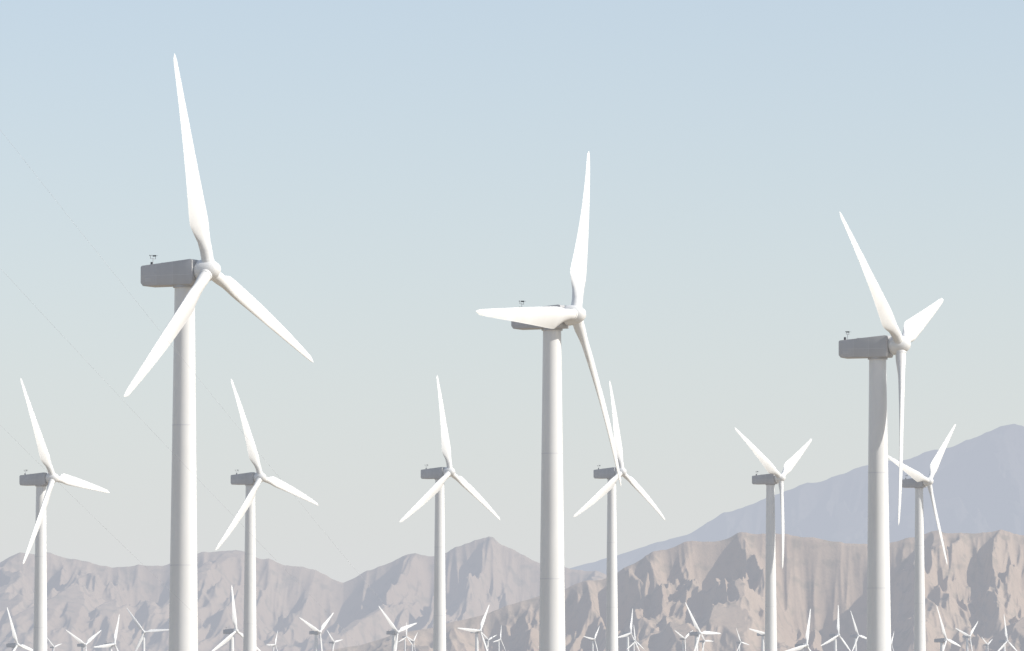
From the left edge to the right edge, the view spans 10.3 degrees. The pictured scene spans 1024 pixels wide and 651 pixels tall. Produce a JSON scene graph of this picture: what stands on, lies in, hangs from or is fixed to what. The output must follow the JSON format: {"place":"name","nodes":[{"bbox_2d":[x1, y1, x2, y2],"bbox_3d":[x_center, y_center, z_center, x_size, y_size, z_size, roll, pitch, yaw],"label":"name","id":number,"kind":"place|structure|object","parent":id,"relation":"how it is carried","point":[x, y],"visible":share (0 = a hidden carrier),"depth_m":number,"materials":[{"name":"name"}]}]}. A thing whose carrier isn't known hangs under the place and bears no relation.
{"place":"outdoors","nodes":[
{"label":"outdoors","id":0,"kind":"place"},
{"bbox_2d":[0,536,606,650],"bbox_3d":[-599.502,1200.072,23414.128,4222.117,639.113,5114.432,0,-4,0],"label":"mountain range","id":1,"kind":"structure","parent":0,"point":[86,600],"depth_m":22664.06,"materials":[{"name":"stone"}]},
{"bbox_2d":[0,0,1023,582],"label":"sky","id":2,"kind":"structure","parent":0,"point":[379,176],"materials":[{"name":"blue"}]},
{"bbox_2d":[569,424,1023,574],"bbox_3d":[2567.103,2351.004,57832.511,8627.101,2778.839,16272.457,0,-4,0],"label":"mountain range","id":3,"kind":"structure","parent":0,"point":[978,485],"depth_m":57452.59,"materials":[{"name":"stone"}]},
{"bbox_3d":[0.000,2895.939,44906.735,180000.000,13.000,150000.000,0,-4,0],"label":"desert ground","id":4,"kind":"structure","parent":0,"visible":0},
{"bbox_2d":[6,608,32,650],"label":"turbine","id":5,"kind":"object","parent":4,"relation":"on","point":[14,646],"visible":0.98,"depth_m":4334.93,"materials":[{"name":"white paint"}]},
{"bbox_2d":[48,639,60,650],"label":"turbine","id":6,"kind":"object","parent":4,"relation":"on","point":[53,646],"visible":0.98,"depth_m":6462.10,"materials":[{"name":"white paint"}]},
{"bbox_2d":[19,379,109,650],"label":"turbine","id":7,"kind":"object","parent":4,"relation":"on","point":[43,480],"visible":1,"depth_m":1572.88,"materials":[{"name":"white paint"}]},
{"bbox_2d":[66,630,100,650],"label":"turbine","id":8,"kind":"object","parent":4,"relation":"on","point":[82,645],"visible":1,"depth_m":5642.78,"materials":[{"name":"white paint"}]},
{"bbox_2d":[95,614,119,650],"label":"turbine","id":9,"kind":"object","parent":4,"relation":"on","point":[110,645],"visible":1,"depth_m":5039.99,"materials":[{"name":"white paint"}]},
{"bbox_2d":[127,608,168,650],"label":"turbine","id":10,"kind":"object","parent":4,"relation":"on","point":[142,639],"visible":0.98,"depth_m":5647.58,"materials":[{"name":"white paint"}]},
{"bbox_2d":[1,131,421,649],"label":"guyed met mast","id":11,"kind":"object","parent":4,"relation":"on","point":[174,454],"visible":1,"depth_m":400.20,"materials":[{"name":"silver metal"}]},
{"bbox_2d":[124,54,313,650],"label":"wind turbine","id":12,"kind":"object","parent":4,"relation":"on","point":[188,280],"visible":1,"depth_m":777.74,"materials":[{"name":"white paint"}]},
{"bbox_2d":[212,586,260,650],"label":"turbine","id":13,"kind":"object","parent":4,"relation":"on","point":[230,637],"visible":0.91,"depth_m":3670.59,"materials":[{"name":"white paint"}]},
{"bbox_2d":[215,379,318,650],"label":"turbine","id":14,"kind":"object","parent":4,"relation":"on","point":[251,481],"visible":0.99,"depth_m":1656.66,"materials":[{"name":"white paint"}]},
{"bbox_2d":[267,631,277,650],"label":"turbine","id":15,"kind":"object","parent":4,"relation":"on","point":[273,645],"visible":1,"depth_m":5551.98,"materials":[{"name":"white paint"}]},
{"bbox_2d":[299,613,332,650],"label":"turbine","id":16,"kind":"object","parent":4,"relation":"on","point":[316,632],"visible":1,"depth_m":4875.49,"materials":[{"name":"white paint"}]},
{"bbox_2d":[328,632,340,650],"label":"turbine","id":17,"kind":"object","parent":4,"relation":"on","point":[333,642],"visible":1,"depth_m":5554.09,"materials":[{"name":"white paint"}]},
{"bbox_2d":[379,606,416,650],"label":"turbine","id":18,"kind":"object","parent":4,"relation":"on","point":[394,632],"visible":1,"depth_m":4562.45,"materials":[{"name":"white paint"}]},
{"bbox_2d":[399,622,413,650],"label":"turbine","id":19,"kind":"object","parent":4,"relation":"on","point":[404,638],"visible":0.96,"depth_m":5983.93,"materials":[{"name":"white paint"}]},
{"bbox_2d":[408,632,417,650],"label":"turbine","id":20,"kind":"object","parent":4,"relation":"on","point":[412,641],"visible":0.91,"depth_m":6482.18,"materials":[{"name":"white paint"}]},
{"bbox_2d":[400,376,499,650],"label":"turbine","id":21,"kind":"object","parent":4,"relation":"on","point":[440,475],"visible":1,"depth_m":1738.77,"materials":[{"name":"white paint"}]},
{"bbox_2d":[458,604,489,650],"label":"turbine","id":22,"kind":"object","parent":4,"relation":"on","point":[476,631],"visible":1,"depth_m":5144.75,"materials":[{"name":"white paint"}]},
{"bbox_2d":[482,633,495,649],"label":"turbine","id":23,"kind":"object","parent":4,"relation":"on","point":[487,641],"visible":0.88,"depth_m":5984.79,"materials":[{"name":"white paint"}]},
{"bbox_2d":[494,626,505,650],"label":"turbine","id":24,"kind":"object","parent":4,"relation":"on","point":[498,640],"visible":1,"depth_m":5984.73,"materials":[{"name":"white paint"}]},
{"bbox_2d":[476,151,620,650],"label":"wind turbine","id":25,"kind":"object","parent":4,"relation":"on","point":[552,322],"visible":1,"depth_m":858.83,"materials":[{"name":"white paint"}]},
{"bbox_2d":[584,626,599,650],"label":"turbine","id":26,"kind":"object","parent":4,"relation":"on","point":[591,639],"visible":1,"depth_m":5186.39,"materials":[{"name":"white paint"}]},
{"bbox_2d":[573,382,664,650],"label":"turbine","id":27,"kind":"object","parent":4,"relation":"on","point":[608,488],"visible":0.92,"depth_m":1838.39,"materials":[{"name":"white paint"}]},
{"bbox_2d":[618,609,639,650],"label":"turbine","id":28,"kind":"object","parent":4,"relation":"on","point":[626,634],"visible":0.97,"depth_m":6286.51,"materials":[{"name":"white paint"}]},
{"bbox_2d":[627,629,643,650],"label":"turbine","id":29,"kind":"object","parent":4,"relation":"on","point":[633,643],"visible":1,"depth_m":5556.00,"materials":[{"name":"white paint"}]},
{"bbox_2d":[323,530,1023,650],"bbox_3d":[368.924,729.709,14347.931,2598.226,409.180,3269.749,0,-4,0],"label":"foothills","id":30,"kind":"structure","parent":4,"relation":"on","point":[717,586],"depth_m":13829.42,"materials":[{"name":"stone"}]},
{"bbox_2d":[676,630,692,650],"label":"turbine","id":31,"kind":"object","parent":4,"relation":"on","point":[683,638],"visible":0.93,"depth_m":5184.34,"materials":[{"name":"white paint"}]},
{"bbox_2d":[685,602,720,650],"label":"turbine","id":32,"kind":"object","parent":4,"relation":"on","point":[698,633],"visible":1,"depth_m":4712.08,"materials":[{"name":"white paint"}]},
{"bbox_2d":[699,629,712,650],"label":"turbine","id":33,"kind":"object","parent":4,"relation":"on","point":[703,641],"visible":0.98,"depth_m":5553.99,"materials":[{"name":"white paint"}]},
{"bbox_2d":[736,629,748,650],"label":"turbine","id":34,"kind":"object","parent":4,"relation":"on","point":[740,642],"visible":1,"depth_m":5978.88,"materials":[{"name":"white paint"}]},
{"bbox_2d":[749,628,764,650],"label":"turbine","id":35,"kind":"object","parent":4,"relation":"on","point":[760,633],"visible":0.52,"depth_m":5652.74,"materials":[{"name":"white paint"}]},
{"bbox_2d":[735,428,811,650],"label":"turbine","id":36,"kind":"object","parent":4,"relation":"on","point":[772,478],"visible":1,"depth_m":1875.93,"materials":[{"name":"white paint"}]},
{"bbox_2d":[786,609,810,650],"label":"turbine","id":37,"kind":"object","parent":4,"relation":"on","point":[802,646],"visible":1,"depth_m":4281.51,"materials":[{"name":"white paint"}]},
{"bbox_2d":[821,605,850,650],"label":"turbine","id":38,"kind":"object","parent":4,"relation":"on","point":[834,636],"visible":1,"depth_m":5432.69,"materials":[{"name":"white paint"}]},
{"bbox_2d":[850,610,866,650],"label":"turbine","id":39,"kind":"object","parent":4,"relation":"on","point":[856,636],"visible":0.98,"depth_m":6275.19,"materials":[{"name":"white paint"}]},
{"bbox_2d":[839,211,942,650],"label":"wind turbine","id":40,"kind":"object","parent":4,"relation":"on","point":[877,351],"visible":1,"depth_m":916.28,"materials":[{"name":"white paint"}]},
{"bbox_2d":[888,424,955,650],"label":"turbine","id":41,"kind":"object","parent":4,"relation":"on","point":[918,481],"visible":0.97,"depth_m":1973.21,"materials":[{"name":"white paint"}]},
{"bbox_2d":[934,605,960,650],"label":"turbine","id":42,"kind":"object","parent":4,"relation":"on","point":[942,643],"visible":1,"depth_m":4549.58,"materials":[{"name":"white paint"}]},
{"bbox_2d":[956,622,977,650],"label":"turbine","id":43,"kind":"object","parent":4,"relation":"on","point":[966,636],"visible":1,"depth_m":7050.52,"materials":[{"name":"white paint"}]},
{"bbox_2d":[998,616,1016,650],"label":"turbine","id":44,"kind":"object","parent":4,"relation":"on","point":[1004,642],"visible":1,"depth_m":6263.76,"materials":[{"name":"white paint"}]}
]}

